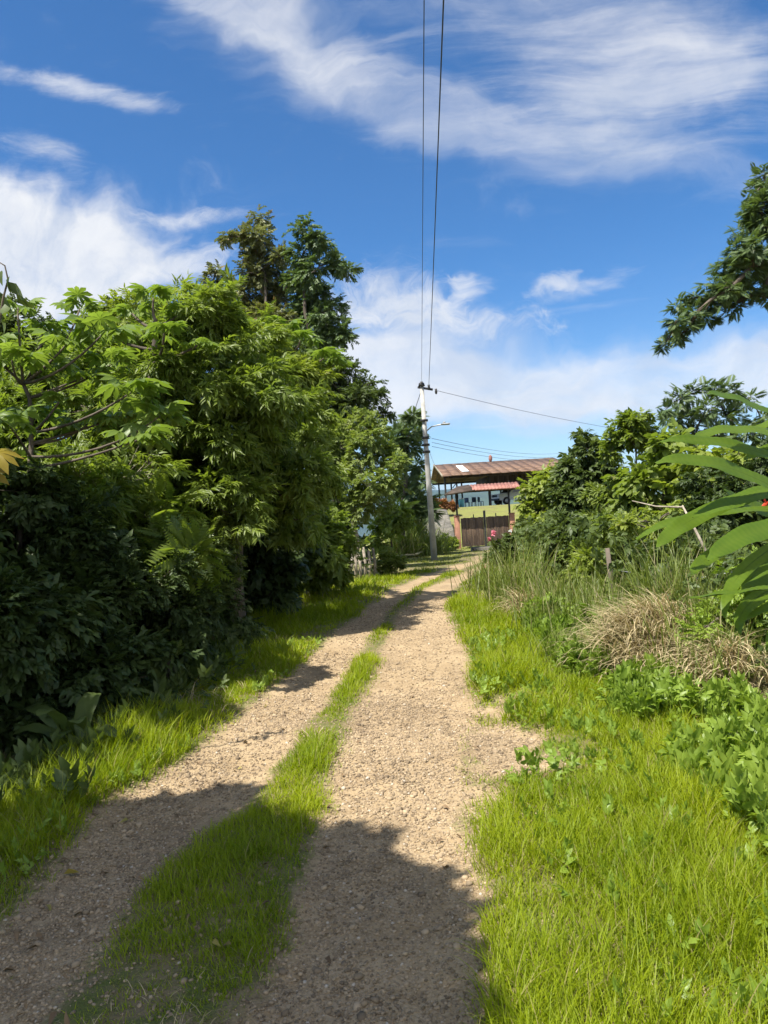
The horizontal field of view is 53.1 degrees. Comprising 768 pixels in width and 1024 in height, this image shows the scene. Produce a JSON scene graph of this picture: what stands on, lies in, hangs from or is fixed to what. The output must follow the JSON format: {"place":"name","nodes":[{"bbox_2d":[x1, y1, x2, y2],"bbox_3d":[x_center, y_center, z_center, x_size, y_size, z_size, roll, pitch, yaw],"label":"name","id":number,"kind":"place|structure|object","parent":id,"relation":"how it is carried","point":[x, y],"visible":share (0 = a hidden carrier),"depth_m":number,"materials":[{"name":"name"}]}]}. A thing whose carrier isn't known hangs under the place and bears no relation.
{"place":"outdoors","nodes":[
{"label":"outdoors","id":0,"kind":"place"},
{"bbox_2d":[0,566,437,925],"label":"verge grass","id":1,"kind":"structure","parent":0,"point":[311,614],"depth_m":5.45,"materials":[{"name":"plant"}]},
{"bbox_2d":[54,568,463,1023],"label":"median grass","id":2,"kind":"structure","parent":0,"point":[308,750],"depth_m":3.46,"materials":[{"name":"plant"}]},
{"bbox_2d":[358,527,371,536],"bbox_3d":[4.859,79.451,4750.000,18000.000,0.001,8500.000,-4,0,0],"label":"lake water","id":3,"kind":"structure","parent":0,"point":[363,530],"depth_m":3315.84,"materials":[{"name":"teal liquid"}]},
{"bbox_2d":[0,551,767,1023],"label":"dirt road","id":4,"kind":"structure","parent":0,"point":[434,591],"depth_m":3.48,"materials":[{"name":"gravel"}]},
{"bbox_2d":[64,869,77,873],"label":"fallen leaf","id":5,"kind":"object","parent":4,"relation":"on","point":[69,871],"visible":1,"depth_m":3.65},
{"bbox_2d":[2,728,542,984],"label":"edge grass","id":6,"kind":"structure","parent":4,"relation":"on","point":[152,895],"depth_m":3.63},
{"bbox_2d":[3,632,674,1023],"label":"leaf litter","id":7,"kind":"object","parent":4,"relation":"on","point":[67,1020],"visible":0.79,"depth_m":3.52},
{"bbox_2d":[0,0,767,489],"label":"sky","id":8,"kind":"structure","parent":0,"point":[595,156],"materials":[{"name":"blue"}]},
{"bbox_2d":[2,498,767,1017],"bbox_3d":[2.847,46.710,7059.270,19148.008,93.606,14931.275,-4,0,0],"label":"ground","id":9,"kind":"structure","parent":0,"point":[478,510],"depth_m":29.00,"materials":[{"name":"plant"}]},
{"bbox_2d":[0,291,77,375],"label":"skyline tree","id":10,"kind":"object","parent":9,"relation":"on","point":[10,321],"visible":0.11,"depth_m":16.72,"materials":[{"name":"green plant"}]},
{"bbox_2d":[0,542,114,755],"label":"shrub","id":11,"kind":"object","parent":9,"relation":"on","point":[39,636],"visible":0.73,"depth_m":5.59,"materials":[{"name":"green plant"}]},
{"bbox_2d":[13,692,120,738],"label":"broad leaf plant","id":12,"kind":"object","parent":9,"relation":"on","point":[87,703],"visible":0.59,"depth_m":5.33,"materials":[{"name":"plant"}]},
{"bbox_2d":[0,447,140,583],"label":"shrub","id":13,"kind":"object","parent":9,"relation":"on","point":[42,516],"visible":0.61,"depth_m":6.83,"materials":[{"name":"green plant"}]},
{"bbox_2d":[0,323,167,470],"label":"leafy tree","id":14,"kind":"object","parent":9,"relation":"on","point":[12,393],"visible":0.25,"depth_m":8.75,"materials":[{"name":"green plant"}]},
{"bbox_2d":[0,286,194,554],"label":"palmate tree","id":15,"kind":"object","parent":9,"relation":"on","point":[143,409],"visible":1,"depth_m":6.93,"materials":[{"name":"green plant"}]},
{"bbox_2d":[0,423,195,535],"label":"shrub","id":16,"kind":"object","parent":9,"relation":"on","point":[102,473],"visible":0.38,"depth_m":8.05,"materials":[{"name":"green plant"}]},
{"bbox_2d":[17,550,204,718],"bbox_3d":[-2.704,1.081,6.663,1.536,1.605,2.328,-3,0,-44],"label":"shrub","id":17,"kind":"object","parent":9,"relation":"on","point":[109,667],"visible":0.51,"depth_m":6.38,"materials":[{"name":"green plant"}]},
{"bbox_2d":[0,633,259,814],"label":"weeds","id":18,"kind":"object","parent":9,"relation":"on","point":[202,668],"visible":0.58,"depth_m":5.20,"materials":[{"name":"green plant"}]},
{"bbox_2d":[66,290,197,336],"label":"skyline tree","id":19,"kind":"object","parent":9,"relation":"on","point":[107,298],"visible":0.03,"depth_m":17.44,"materials":[{"name":"green plant"}]},
{"bbox_2d":[67,538,226,682],"bbox_3d":[-2.228,1.036,7.688,1.412,1.669,2.263,-4,0,0],"label":"shrub","id":20,"kind":"object","parent":9,"relation":"on","point":[184,618],"visible":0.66,"depth_m":7.24,"materials":[{"name":"green plant"}]},
{"bbox_2d":[0,447,315,732],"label":"undergrowth","id":21,"kind":"object","parent":9,"relation":"on","point":[11,555],"depth_m":6.46,"materials":[{"name":"green plant"}]},
{"bbox_2d":[0,448,23,484],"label":"yellowing leaf","id":22,"kind":"object","parent":21,"relation":"hanging from","point":[4,464],"visible":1,"depth_m":4.91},
{"bbox_2d":[0,262,35,358],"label":"climbing vine","id":23,"kind":"object","parent":21,"relation":"attached to","point":[5,307],"visible":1,"depth_m":4.60,"materials":[{"name":"green plant"}]},
{"bbox_2d":[97,283,219,654],"bbox_3d":[-2.660,-0.471,9.381,1.780,4.600,1.088,-4,0,29],"label":"palmate tree","id":24,"kind":"object","parent":9,"relation":"on","point":[154,327],"visible":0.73,"depth_m":9.33,"materials":[{"name":"green plant"}]},
{"bbox_2d":[87,466,235,657],"bbox_3d":[-2.370,0.664,7.992,1.682,2.309,2.189,-4,0,-44],"label":"shrub","id":25,"kind":"object","parent":9,"relation":"on","point":[166,530],"visible":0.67,"depth_m":7.58,"materials":[{"name":"green plant"}]},
{"bbox_2d":[0,635,325,893],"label":"weeds","id":26,"kind":"object","parent":9,"relation":"on","point":[138,771],"visible":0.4,"depth_m":4.38,"materials":[{"name":"green plant"}]},
{"bbox_2d":[79,273,348,505],"bbox_3d":[-2.652,-1.141,12.109,4.289,6.006,2.383,-4,0,0],"label":"leafy tree","id":27,"kind":"object","parent":9,"relation":"on","point":[312,376],"visible":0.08,"depth_m":12.16,"materials":[{"name":"green plant"}]},
{"bbox_2d":[62,263,366,622],"bbox_3d":[-2.375,-0.651,10.815,4.314,4.955,4.165,-4,0,0],"label":"leafy tree","id":28,"kind":"object","parent":9,"relation":"on","point":[238,441],"visible":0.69,"depth_m":9.70,"materials":[{"name":"green plant"}]},
{"bbox_2d":[198,259,251,314],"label":"tall tree","id":29,"kind":"object","parent":9,"relation":"on","point":[217,274],"visible":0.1,"depth_m":27.60,"materials":[{"name":"green plant"}]},
{"bbox_2d":[187,498,275,645],"bbox_3d":[-2.338,0.826,9.867,1.492,2.023,1.877,-4,0,-25],"label":"shrub","id":30,"kind":"object","parent":9,"relation":"on","point":[239,627],"visible":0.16,"depth_m":9.50,"materials":[{"name":"green plant"}]},
{"bbox_2d":[214,204,307,338],"bbox_3d":[-4.155,-4.145,27.128,3.970,13.768,3.425,-3,0,39],"label":"tall tree","id":31,"kind":"object","parent":9,"relation":"on","point":[264,282],"visible":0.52,"depth_m":26.91,"materials":[{"name":"green plant"}]},
{"bbox_2d":[213,519,327,618],"bbox_3d":[-2.002,0.805,12.699,2.228,2.241,2.123,-4,0,0],"label":"shrub","id":32,"kind":"object","parent":9,"relation":"on","point":[277,577],"visible":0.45,"depth_m":12.13,"materials":[{"name":"green plant"}]},
{"bbox_2d":[247,315,354,369],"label":"palmate tree","id":33,"kind":"object","parent":9,"relation":"on","point":[337,360],"visible":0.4,"depth_m":12.72,"materials":[{"name":"green plant"}]},
{"bbox_2d":[279,211,363,354],"bbox_3d":[-2.068,-3.807,25.977,3.344,11.889,3.076,-4,0,0],"label":"tall tree","id":34,"kind":"object","parent":9,"relation":"on","point":[305,284],"visible":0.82,"depth_m":25.45,"materials":[{"name":"green plant"}]},
{"bbox_2d":[295,503,375,596],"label":"shrub","id":35,"kind":"object","parent":9,"relation":"on","point":[327,575],"visible":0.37,"depth_m":14.89,"materials":[{"name":"green plant"}]},
{"bbox_2d":[290,344,397,504],"bbox_3d":[-1.294,-1.533,23.423,3.617,7.085,3.070,-4,0,0],"label":"spreading tree","id":36,"kind":"object","parent":9,"relation":"on","point":[359,393],"visible":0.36,"depth_m":23.34,"materials":[{"name":"green plant"}]},
{"bbox_2d":[311,477,377,564],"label":"shrub","id":37,"kind":"object","parent":9,"relation":"on","point":[361,537],"visible":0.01,"depth_m":22.26,"materials":[{"name":"green plant"}]},
{"bbox_2d":[349,547,375,581],"bbox_3d":[-0.524,1.357,19.396,0.162,0.949,2.552,-4,0,13],"label":"stake fence","id":38,"kind":"object","parent":9,"relation":"on","point":[369,559],"visible":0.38,"depth_m":19.47,"materials":[{"name":"grey wood"}]},
{"bbox_2d":[312,406,415,567],"bbox_3d":[-0.576,-0.505,19.990,2.793,4.692,2.720,-4,0,0],"label":"crooked tree","id":39,"kind":"object","parent":9,"relation":"on","point":[365,492],"visible":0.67,"depth_m":19.59,"materials":[{"name":"green plant"}]},
{"bbox_2d":[0,630,766,1023],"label":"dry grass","id":40,"kind":"structure","parent":9,"relation":"on","point":[282,888],"depth_m":3.17,"materials":[{"name":"plant"}]},
{"bbox_2d":[360,497,416,555],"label":"shrub","id":41,"kind":"object","parent":9,"relation":"on","point":[391,526],"visible":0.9,"depth_m":29.70,"materials":[{"name":"green plant"}]},
{"bbox_2d":[372,545,411,574],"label":"shrub","id":42,"kind":"object","parent":9,"relation":"on","point":[388,562],"visible":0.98,"depth_m":21.38,"materials":[{"name":"green plant"}]},
{"bbox_2d":[361,522,452,557],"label":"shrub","id":43,"kind":"object","parent":9,"relation":"on","point":[409,546],"visible":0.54,"depth_m":32.59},
{"bbox_2d":[400,550,422,556],"bbox_3d":[1.347,1.785,34.543,0.911,0.148,5.074,-4,0,10],"label":"bamboo rail","id":44,"kind":"object","parent":9,"relation":"on","point":[413,554],"visible":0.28,"depth_m":32.13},
{"bbox_2d":[380,405,448,552],"bbox_3d":[1.071,-1.218,33.022,3.314,6.510,3.528,-4,0,0],"label":"feathery tree","id":45,"kind":"object","parent":9,"relation":"on","point":[405,439],"visible":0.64,"depth_m":32.52,"materials":[{"name":"green plant"}]},
{"bbox_2d":[407,509,426,540],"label":"shrub","id":46,"kind":"object","parent":9,"relation":"on","point":[415,521],"visible":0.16,"depth_m":34.58,"materials":[{"name":"green plant"}]},
{"bbox_2d":[418,381,449,559],"bbox_3d":[2.143,-1.475,28.608,0.702,6.930,1.523,-3,0,-35],"label":"utility pole","id":47,"kind":"object","parent":9,"relation":"on","point":[426,452],"visible":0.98,"depth_m":28.91,"materials":[{"name":"concrete"}]},
{"bbox_2d":[421,0,424,382],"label":"power line","id":48,"kind":"object","parent":47,"relation":"attached to","point":[423,141],"visible":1,"depth_m":10.10,"materials":[{"name":"grey metal"}]},
{"bbox_2d":[429,0,443,374],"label":"power line","id":49,"kind":"object","parent":47,"relation":"attached to","point":[437,155],"visible":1,"depth_m":10.58,"materials":[{"name":"grey metal"}]},
{"bbox_2d":[432,442,546,457],"bbox_3d":[9.275,-3.857,48.050,0.016,1.563,40.775,-3,0,22],"label":"service cable","id":50,"kind":"object","parent":47,"relation":"attached to","point":[492,453],"visible":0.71,"depth_m":38.07,"materials":[{"name":"grey metal"}]},
{"bbox_2d":[432,446,551,460],"bbox_3d":[9.400,-3.675,48.550,0.016,1.498,41.795,-3,0,21],"label":"service cable","id":51,"kind":"object","parent":47,"relation":"attached to","point":[481,455],"visible":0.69,"depth_m":35.96,"materials":[{"name":"grey metal"}]},
{"bbox_2d":[440,391,607,427],"bbox_3d":[16.482,-5.003,45.550,0.016,0.988,43.873,-3,0,41],"label":"power line","id":52,"kind":"object","parent":47,"relation":"attached to","point":[517,409],"visible":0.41,"depth_m":33.42,"materials":[{"name":"grey metal"}]},
{"bbox_2d":[396,519,471,555],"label":"drooping grass clump","id":53,"kind":"object","parent":9,"relation":"on","point":[445,544],"visible":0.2,"depth_m":34.40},
{"bbox_2d":[424,509,454,537],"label":"rock slab","id":54,"kind":"object","parent":9,"relation":"on","point":[447,522],"visible":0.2,"depth_m":43.71,"materials":[{"name":"stone"}]},
{"bbox_2d":[436,498,459,512],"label":"shrub","id":55,"kind":"object","parent":9,"relation":"on","point":[450,505],"visible":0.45,"depth_m":52.17,"materials":[{"name":"orange plant"}]},
{"bbox_2d":[438,532,460,551],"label":"shrub","id":56,"kind":"object","parent":9,"relation":"on","point":[454,544],"visible":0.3,"depth_m":37.17,"materials":[{"name":"green plant"}]},
{"bbox_2d":[375,547,534,583],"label":"lawn grass","id":57,"kind":"structure","parent":9,"relation":"on","point":[438,563],"depth_m":27.66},
{"bbox_2d":[446,549,512,592],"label":"reed clump","id":58,"kind":"object","parent":9,"relation":"on","point":[478,580],"visible":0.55,"depth_m":14.41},
{"bbox_2d":[471,546,490,550],"bbox_3d":[4.593,1.721,35.524,1.100,0.220,0.500,-3,0,-5],"label":"threshold stone","id":59,"kind":"object","parent":9,"relation":"on","point":[479,548],"visible":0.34,"depth_m":35.28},
{"bbox_2d":[444,482,518,548],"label":"gate","id":60,"kind":"structure","parent":9,"relation":"on","point":[474,528],"depth_m":39.97,"materials":[{"name":"paint"}]},
{"bbox_2d":[461,517,484,546],"bbox_3d":[4.617,1.034,39.988,1.174,1.508,0.046,-3,0,0],"label":"door leaf","id":61,"kind":"structure","parent":60,"relation":"in","point":[473,526],"depth_m":39.97,"materials":[{"name":"brown wood"}]},
{"bbox_2d":[486,515,509,544],"bbox_3d":[5.929,0.954,39.988,1.184,1.508,0.046,-3,0,0],"label":"door leaf","id":62,"kind":"structure","parent":60,"relation":"in","point":[500,524],"depth_m":39.97,"materials":[{"name":"brown wood"}]},
{"bbox_2d":[431,455,557,506],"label":"pavilion","id":63,"kind":"structure","parent":9,"relation":"on","point":[493,472],"depth_m":71.14,"materials":[{"name":"brown wood"}]},
{"bbox_2d":[458,498,463,506],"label":"chest","id":64,"kind":"object","parent":63,"relation":"on","point":[461,502],"visible":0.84,"depth_m":70.78,"materials":[{"name":"teal paint"}]},
{"bbox_2d":[491,488,525,504],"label":"parked car","id":65,"kind":"object","parent":63,"relation":"on","point":[497,499],"visible":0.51,"depth_m":71.80,"materials":[{"name":"white paint"}]},
{"bbox_2d":[457,543,533,605],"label":"reed clump","id":66,"kind":"object","parent":9,"relation":"on","point":[488,586],"visible":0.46,"depth_m":12.40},
{"bbox_2d":[482,530,520,565],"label":"flower shrub","id":67,"kind":"object","parent":9,"relation":"on","point":[507,538],"visible":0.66,"depth_m":19.90,"materials":[{"name":"green plant"}]},
{"bbox_2d":[481,584,543,618],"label":"clump","id":68,"kind":"object","parent":9,"relation":"on","point":[514,599],"visible":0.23,"depth_m":10.54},
{"bbox_2d":[465,532,588,610],"bbox_3d":[1.973,0.821,11.213,1.991,1.284,1.798,-4,0,0],"label":"reed clump","id":69,"kind":"object","parent":9,"relation":"on","point":[509,573],"visible":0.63,"depth_m":11.11,"materials":[{"name":"plant"}]},
{"bbox_2d":[512,458,568,554],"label":"shrub","id":70,"kind":"object","parent":9,"relation":"on","point":[530,506],"visible":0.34,"depth_m":24.03,"materials":[{"name":"green plant"}]},
{"bbox_2d":[494,559,597,616],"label":"reed clump","id":71,"kind":"object","parent":9,"relation":"on","point":[552,582],"visible":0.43,"depth_m":10.13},
{"bbox_2d":[510,583,585,634],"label":"reed clump","id":72,"kind":"object","parent":9,"relation":"on","point":[553,607],"visible":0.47,"depth_m":9.26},
{"bbox_2d":[513,620,598,665],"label":"reed clump","id":73,"kind":"object","parent":9,"relation":"on","point":[556,640],"visible":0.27,"depth_m":7.70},
{"bbox_2d":[520,592,597,619],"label":"shrub","id":74,"kind":"object","parent":9,"relation":"on","point":[544,598],"visible":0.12,"depth_m":9.67,"materials":[{"name":"green plant"}]},
{"bbox_2d":[532,508,592,576],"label":"shrub","id":75,"kind":"object","parent":9,"relation":"on","point":[554,543],"visible":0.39,"depth_m":13.82,"materials":[{"name":"green plant"}]},
{"bbox_2d":[540,595,620,634],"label":"broad leaf plant","id":76,"kind":"object","parent":9,"relation":"on","point":[586,609],"visible":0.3,"depth_m":8.47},
{"bbox_2d":[528,560,633,611],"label":"reed clump","id":77,"kind":"object","parent":9,"relation":"on","point":[571,585],"visible":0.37,"depth_m":9.89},
{"bbox_2d":[561,540,607,594],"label":"shrub","id":78,"kind":"object","parent":9,"relation":"on","point":[582,559],"visible":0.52,"depth_m":10.93,"materials":[{"name":"green plant"}]},
{"bbox_2d":[544,426,629,521],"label":"broadleaf tree","id":79,"kind":"object","parent":9,"relation":"on","point":[571,473],"visible":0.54,"depth_m":18.53,"materials":[{"name":"green plant"}]},
{"bbox_2d":[576,480,615,564],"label":"shrub","id":80,"kind":"object","parent":9,"relation":"on","point":[594,494],"visible":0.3,"depth_m":15.28,"materials":[{"name":"green plant"}]},
{"bbox_2d":[538,566,656,635],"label":"reed clump","id":81,"kind":"object","parent":9,"relation":"on","point":[589,600],"visible":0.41,"depth_m":8.57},
{"bbox_2d":[554,503,669,579],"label":"shrub","id":82,"kind":"object","parent":9,"relation":"on","point":[604,533],"visible":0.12,"depth_m":12.23,"materials":[{"name":"green plant"}]},
{"bbox_2d":[465,625,767,945],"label":"weeds","id":83,"kind":"object","parent":9,"relation":"on","point":[530,758],"visible":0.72,"depth_m":5.93,"materials":[{"name":"green plant"}]},
{"bbox_2d":[575,558,677,606],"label":"reed clump","id":84,"kind":"object","parent":9,"relation":"on","point":[619,582],"visible":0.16,"depth_m":9.26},
{"bbox_2d":[596,407,660,467],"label":"broadleaf tree","id":85,"kind":"object","parent":9,"relation":"on","point":[633,427],"visible":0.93,"depth_m":16.89,"materials":[{"name":"green plant"}]},
{"bbox_2d":[583,598,684,668],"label":"reed clump","id":86,"kind":"object","parent":9,"relation":"on","point":[634,631],"visible":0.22,"depth_m":6.74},
{"bbox_2d":[503,689,767,1023],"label":"weeds","id":87,"kind":"object","parent":9,"relation":"on","point":[576,722],"visible":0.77,"depth_m":3.37,"materials":[{"name":"green plant"}]},
{"bbox_2d":[546,581,729,683],"bbox_3d":[2.412,1.218,6.944,1.911,1.248,2.404,-4,0,0],"label":"straw mound","id":88,"kind":"object","parent":9,"relation":"on","point":[635,645],"visible":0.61,"depth_m":6.74,"materials":[{"name":"plant"}]},
{"bbox_2d":[510,503,767,674],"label":"undergrowth","id":89,"kind":"object","parent":9,"relation":"on","point":[539,527],"visible":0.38,"depth_m":10.26,"materials":[{"name":"green plant"}]},
{"bbox_2d":[632,500,706,551],"bbox_3d":[3.594,0.238,9.603,0.084,0.823,1.053,-4,0,-37],"label":"dead stick","id":90,"kind":"object","parent":89,"relation":"in","point":[696,532],"visible":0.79,"depth_m":9.47,"materials":[{"name":"brown wood"}]},
{"bbox_2d":[521,605,767,850],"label":"weeds","id":91,"kind":"object","parent":9,"relation":"on","point":[748,704],"visible":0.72,"depth_m":5.08,"materials":[{"name":"green plant"}]},
{"bbox_2d":[600,417,696,516],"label":"broadleaf tree","id":92,"kind":"object","parent":9,"relation":"on","point":[635,483],"visible":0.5,"depth_m":13.97,"materials":[{"name":"green plant"}]},
{"bbox_2d":[608,499,702,575],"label":"shrub","id":93,"kind":"object","parent":9,"relation":"on","point":[627,523],"visible":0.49,"depth_m":10.45,"materials":[{"name":"green plant"}]},
{"bbox_2d":[572,513,747,622],"bbox_3d":[2.862,0.624,7.803,1.815,1.263,1.575,-4,0,15],"label":"reed clump","id":94,"kind":"object","parent":9,"relation":"on","point":[674,585],"visible":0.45,"depth_m":7.71,"materials":[{"name":"plant"}]},
{"bbox_2d":[605,548,724,589],"bbox_3d":[3.522,0.839,8.653,0.265,0.857,2.551,-4,0,-32],"label":"fence post","id":95,"kind":"object","parent":9,"relation":"on","point":[608,557],"visible":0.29,"depth_m":9.66,"materials":[{"name":"grey wood"}]},
{"bbox_2d":[610,558,735,600],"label":"reed clump","id":96,"kind":"object","parent":9,"relation":"on","point":[685,584],"visible":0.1,"depth_m":8.16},
{"bbox_2d":[636,569,763,678],"bbox_3d":[2.721,0.885,6.315,1.272,0.825,1.489,-4,0,0],"label":"reed clump","id":97,"kind":"object","parent":9,"relation":"on","point":[720,622],"visible":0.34,"depth_m":6.32,"materials":[{"name":"plant"}]},
{"bbox_2d":[635,390,767,649],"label":"banana like plant","id":98,"kind":"object","parent":9,"relation":"on","point":[749,574],"visible":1,"depth_m":3.02,"materials":[{"name":"green plant"}]},
{"bbox_2d":[636,433,767,581],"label":"shrub","id":99,"kind":"object","parent":9,"relation":"on","point":[707,492],"visible":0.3,"depth_m":11.41,"materials":[{"name":"green plant"}]},
{"bbox_2d":[640,625,767,693],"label":"reed clump","id":100,"kind":"object","parent":9,"relation":"on","point":[693,653],"visible":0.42,"depth_m":5.82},
{"bbox_2d":[644,614,767,693],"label":"straw mound","id":101,"kind":"object","parent":9,"relation":"on","point":[733,661],"visible":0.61,"depth_m":5.81,"materials":[{"name":"plant"}]},
{"bbox_2d":[649,161,767,357],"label":"acacia tree","id":102,"kind":"object","parent":9,"relation":"on","point":[749,258],"visible":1,"depth_m":14.84,"materials":[{"name":"green plant"}]},
{"bbox_2d":[651,445,767,501],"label":"shrub","id":103,"kind":"object","parent":9,"relation":"on","point":[729,454],"visible":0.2,"depth_m":12.91,"materials":[{"name":"green plant"}]},
{"bbox_2d":[656,374,767,518],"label":"acacia tree","id":104,"kind":"object","parent":9,"relation":"on","point":[706,419],"visible":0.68,"depth_m":23.71,"materials":[{"name":"green plant"}]},
{"bbox_2d":[666,581,766,654],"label":"reed clump","id":105,"kind":"object","parent":9,"relation":"on","point":[721,617],"visible":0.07,"depth_m":6.36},
{"bbox_2d":[674,544,767,658],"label":"shrub","id":106,"kind":"object","parent":9,"relation":"on","point":[737,598],"visible":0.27,"depth_m":6.20,"materials":[{"name":"green plant"}]},
{"bbox_2d":[718,663,765,680],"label":"broad leaf plant","id":107,"kind":"object","parent":9,"relation":"on","point":[727,672],"visible":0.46,"depth_m":5.67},
{"bbox_2d":[346,471,661,526],"bbox_3d":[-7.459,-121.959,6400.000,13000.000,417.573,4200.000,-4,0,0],"label":"mountains","id":108,"kind":"structure","parent":0,"point":[483,496],"depth_m":4990.71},
{"bbox_2d":[442,566,767,1023],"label":"verge grass","id":109,"kind":"structure","parent":0,"point":[723,882],"depth_m":3.06,"materials":[{"name":"plant"}]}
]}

